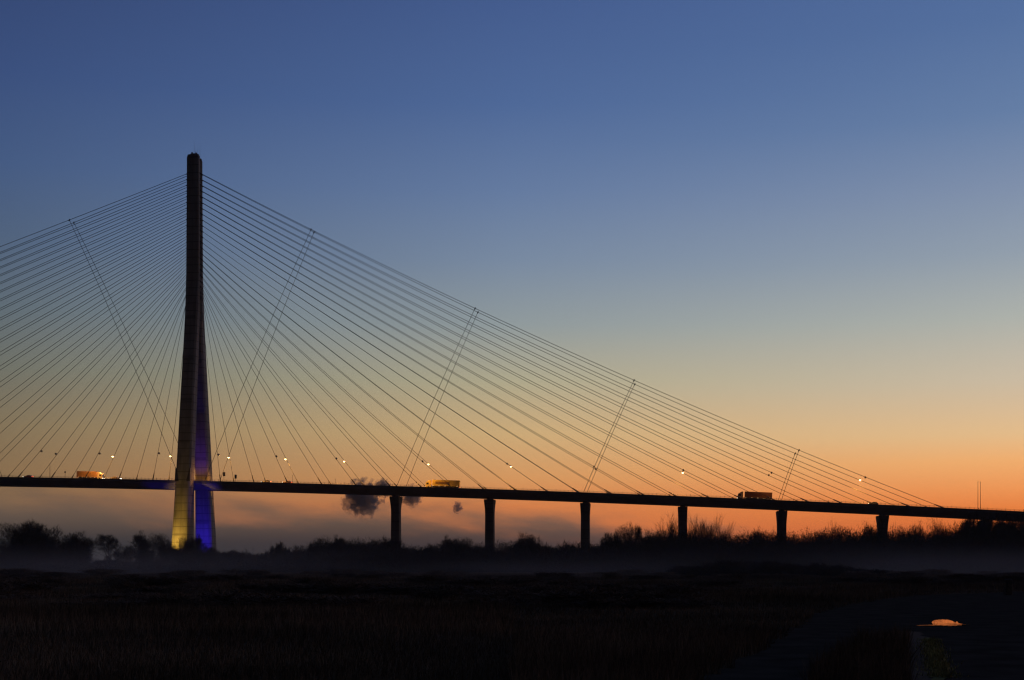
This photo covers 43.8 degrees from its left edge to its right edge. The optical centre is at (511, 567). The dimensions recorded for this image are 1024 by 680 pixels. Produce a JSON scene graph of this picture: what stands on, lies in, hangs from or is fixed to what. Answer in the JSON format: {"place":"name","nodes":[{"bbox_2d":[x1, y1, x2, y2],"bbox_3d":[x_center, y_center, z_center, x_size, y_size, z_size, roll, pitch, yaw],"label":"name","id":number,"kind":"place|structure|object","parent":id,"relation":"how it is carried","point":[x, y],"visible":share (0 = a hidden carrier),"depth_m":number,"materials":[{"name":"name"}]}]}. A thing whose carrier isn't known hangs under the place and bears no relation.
{"place":"outdoors","nodes":[
{"label":"outdoors","id":0,"kind":"place"},
{"bbox_2d":[0,571,1023,679],"bbox_3d":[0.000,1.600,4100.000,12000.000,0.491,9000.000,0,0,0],"label":"ground","id":1,"kind":"structure","parent":0,"point":[538,614],"depth_m":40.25,"materials":[{"name":"black plant"}]},
{"bbox_2d":[0,518,63,564],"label":"bare tree","id":2,"kind":"object","parent":1,"relation":"on","point":[36,545],"visible":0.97,"depth_m":417.26,"materials":[{"name":"black plant"}]},
{"bbox_2d":[50,530,94,565],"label":"bare tree","id":3,"kind":"object","parent":1,"relation":"on","point":[73,548],"visible":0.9,"depth_m":426.26,"materials":[{"name":"black plant"}]},
{"bbox_2d":[88,558,130,565],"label":"bush","id":4,"kind":"object","parent":1,"relation":"on","point":[108,562],"visible":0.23,"depth_m":430.10,"materials":[{"name":"black plant"}]},
{"bbox_2d":[90,534,132,560],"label":"bare tree","id":5,"kind":"object","parent":1,"relation":"on","point":[110,541],"visible":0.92,"depth_m":442.12,"materials":[{"name":"black plant"}]},
{"bbox_2d":[113,543,138,565],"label":"bare tree","id":6,"kind":"object","parent":1,"relation":"on","point":[127,550],"visible":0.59,"depth_m":449.79,"materials":[{"name":"black plant"}]},
{"bbox_2d":[89,555,163,561],"bbox_3d":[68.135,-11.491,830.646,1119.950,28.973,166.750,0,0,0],"label":"woodland","id":7,"kind":"object","parent":1,"relation":"on","point":[133,559],"depth_m":894.08,"materials":[{"name":"black plant"}]},
{"bbox_2d":[128,530,173,565],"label":"bare tree","id":8,"kind":"object","parent":1,"relation":"on","point":[145,554],"visible":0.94,"depth_m":432.62,"materials":[{"name":"black plant"}]},
{"bbox_2d":[164,549,177,564],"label":"bare tree","id":9,"kind":"object","parent":1,"relation":"on","point":[171,552],"visible":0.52,"depth_m":425.56,"materials":[{"name":"black plant"}]},
{"bbox_2d":[171,534,207,561],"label":"bare tree","id":10,"kind":"object","parent":1,"relation":"on","point":[179,554],"visible":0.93,"depth_m":417.74,"materials":[{"name":"black plant"}]},
{"bbox_2d":[199,547,223,558],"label":"bare tree","id":11,"kind":"object","parent":1,"relation":"on","point":[213,551],"visible":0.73,"depth_m":424.07,"materials":[{"name":"black plant"}]},
{"bbox_2d":[207,549,255,569],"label":"bare tree","id":12,"kind":"object","parent":1,"relation":"on","point":[232,555],"visible":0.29,"depth_m":422.92,"materials":[{"name":"black plant"}]},
{"bbox_2d":[268,541,289,562],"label":"bare tree","id":13,"kind":"object","parent":1,"relation":"on","point":[278,551],"visible":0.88,"depth_m":428.63,"materials":[{"name":"black plant"}]},
{"bbox_2d":[290,548,304,556],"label":"bare tree","id":14,"kind":"object","parent":1,"relation":"on","point":[291,553],"visible":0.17,"depth_m":435.25,"materials":[{"name":"black plant"}]},
{"bbox_2d":[307,534,345,553],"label":"bare tree","id":15,"kind":"object","parent":1,"relation":"on","point":[338,543],"visible":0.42,"depth_m":427.75,"materials":[{"name":"black plant"}]},
{"bbox_2d":[342,539,361,552],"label":"bare tree","id":16,"kind":"object","parent":1,"relation":"on","point":[348,546],"visible":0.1,"depth_m":432.11,"materials":[{"name":"black plant"}]},
{"bbox_2d":[367,536,403,551],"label":"bare tree","id":17,"kind":"object","parent":1,"relation":"on","point":[389,544],"visible":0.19,"depth_m":429.39,"materials":[{"name":"black plant"}]},
{"bbox_2d":[401,546,421,554],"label":"bare tree","id":18,"kind":"object","parent":1,"relation":"on","point":[411,550],"visible":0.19,"depth_m":429.38,"materials":[{"name":"black plant"}]},
{"bbox_2d":[423,544,437,555],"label":"bare tree","id":19,"kind":"object","parent":1,"relation":"on","point":[428,549],"visible":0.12,"depth_m":424.80,"materials":[{"name":"black plant"}]},
{"bbox_2d":[431,535,479,554],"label":"bare tree","id":20,"kind":"object","parent":1,"relation":"on","point":[446,544],"visible":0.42,"depth_m":422.42,"materials":[{"name":"black plant"}]},
{"bbox_2d":[0,151,1023,555],"bbox_3d":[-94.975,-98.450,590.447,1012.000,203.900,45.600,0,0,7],"label":"cable stayed bridge","id":21,"kind":"structure","parent":1,"relation":"on","point":[194,445],"depth_m":586.51,"materials":[{"name":"concrete"}]},
{"bbox_2d":[76,471,103,478],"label":"lorry","id":22,"kind":"object","parent":21,"relation":"on","point":[98,475],"visible":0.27,"depth_m":598.93,"materials":[{"name":"paint"}]},
{"bbox_2d":[425,480,459,487],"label":"lorry","id":23,"kind":"object","parent":21,"relation":"on","point":[440,483],"visible":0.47,"depth_m":578.23,"materials":[{"name":"paint"}]},
{"bbox_2d":[737,491,771,499],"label":"lorry","id":24,"kind":"object","parent":21,"relation":"on","point":[755,495],"visible":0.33,"depth_m":562.81,"materials":[{"name":"paint"}]},
{"bbox_2d":[0,510,1023,572],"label":"woodland","id":25,"kind":"object","parent":1,"relation":"on","point":[970,551],"visible":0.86,"depth_m":412.07,"materials":[{"name":"black plant"}]},
{"bbox_2d":[0,568,1023,610],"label":"scattered scrub","id":26,"kind":"object","parent":1,"relation":"on","point":[560,586],"visible":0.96,"depth_m":79.19,"materials":[{"name":"black plant"}]},
{"bbox_2d":[512,529,547,554],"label":"bare tree","id":27,"kind":"object","parent":1,"relation":"on","point":[522,544],"visible":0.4,"depth_m":425.22,"materials":[{"name":"black plant"}]},
{"bbox_2d":[560,544,579,553],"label":"bare tree","id":28,"kind":"object","parent":1,"relation":"on","point":[564,549],"visible":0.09,"depth_m":429.85,"materials":[{"name":"black plant"}]},
{"bbox_2d":[599,533,619,551],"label":"bare tree","id":29,"kind":"object","parent":1,"relation":"on","point":[609,542],"visible":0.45,"depth_m":429.45,"materials":[{"name":"black plant"}]},
{"bbox_2d":[613,519,643,551],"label":"bare tree","id":30,"kind":"object","parent":1,"relation":"on","point":[628,542],"visible":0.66,"depth_m":428.64,"materials":[{"name":"black plant"}]},
{"bbox_2d":[639,529,671,547],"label":"bare tree","id":31,"kind":"object","parent":1,"relation":"on","point":[652,539],"visible":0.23,"depth_m":430.79,"materials":[{"name":"black plant"}]},
{"bbox_2d":[652,514,684,543],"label":"bare tree","id":32,"kind":"object","parent":1,"relation":"on","point":[671,527],"visible":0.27,"depth_m":468.99,"materials":[{"name":"black plant"}]},
{"bbox_2d":[678,511,712,542],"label":"bare tree","id":33,"kind":"object","parent":1,"relation":"on","point":[702,533],"visible":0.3,"depth_m":469.22,"materials":[{"name":"black plant"}]},
{"bbox_2d":[697,514,725,537],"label":"bare tree","id":34,"kind":"object","parent":1,"relation":"on","point":[711,531],"visible":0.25,"depth_m":474.43,"materials":[{"name":"black plant"}]},
{"bbox_2d":[712,519,735,540],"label":"bare tree","id":35,"kind":"object","parent":1,"relation":"on","point":[720,533],"visible":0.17,"depth_m":470.16,"materials":[{"name":"black plant"}]},
{"bbox_2d":[665,559,912,576],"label":"bramble thicket","id":36,"kind":"object","parent":1,"relation":"on","point":[722,566],"visible":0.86,"depth_m":241.32,"materials":[{"name":"black plant"}]},
{"bbox_2d":[828,517,843,538],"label":"bare tree","id":37,"kind":"object","parent":1,"relation":"on","point":[833,529],"visible":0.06,"depth_m":479.71,"materials":[{"name":"black plant"}]},
{"bbox_2d":[908,521,929,539],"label":"bare tree","id":38,"kind":"object","parent":1,"relation":"on","point":[918,530],"visible":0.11,"depth_m":479.69,"materials":[{"name":"black plant"}]},
{"bbox_2d":[925,513,951,540],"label":"bare tree","id":39,"kind":"object","parent":1,"relation":"on","point":[934,530],"visible":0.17,"depth_m":474.37,"materials":[{"name":"black plant"}]},
{"bbox_2d":[957,515,979,535],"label":"bare tree","id":40,"kind":"object","parent":1,"relation":"on","point":[966,522],"visible":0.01,"depth_m":472.68,"materials":[{"name":"black plant"}]},
{"bbox_2d":[959,511,986,529],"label":"bare tree","id":41,"kind":"object","parent":1,"relation":"on","point":[969,517],"visible":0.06,"depth_m":477.32,"materials":[{"name":"black plant"}]},
{"bbox_2d":[981,513,1013,541],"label":"bare tree","id":42,"kind":"object","parent":1,"relation":"on","point":[1002,522],"visible":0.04,"depth_m":468.90,"materials":[{"name":"black plant"}]},
{"bbox_2d":[0,0,1023,561],"label":"sky","id":43,"kind":"structure","parent":0,"point":[797,224],"materials":[{"name":"blue"}]},
{"bbox_2d":[699,592,1023,679],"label":"track","id":44,"kind":"structure","parent":0,"point":[988,644],"depth_m":30.67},
{"bbox_2d":[818,631,932,679],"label":"grass island","id":45,"kind":"structure","parent":44,"relation":"on","point":[917,635],"depth_m":21.80,"materials":[{"name":"plant"}]},
{"bbox_2d":[926,638,946,679],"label":"grass verge","id":46,"kind":"object","parent":45,"relation":"on","point":[937,678],"depth_m":18.13,"materials":[{"name":"green plant"}]},
{"bbox_2d":[912,636,968,677],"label":"green grass","id":47,"kind":"structure","parent":45,"relation":"on","point":[937,661],"depth_m":21.40,"materials":[{"name":"green plant"}]},
{"bbox_2d":[932,619,972,625],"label":"puddle","id":48,"kind":"object","parent":44,"relation":"on","point":[942,622],"visible":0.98,"depth_m":35.86,"materials":[{"name":"orange liquid"}]}
]}

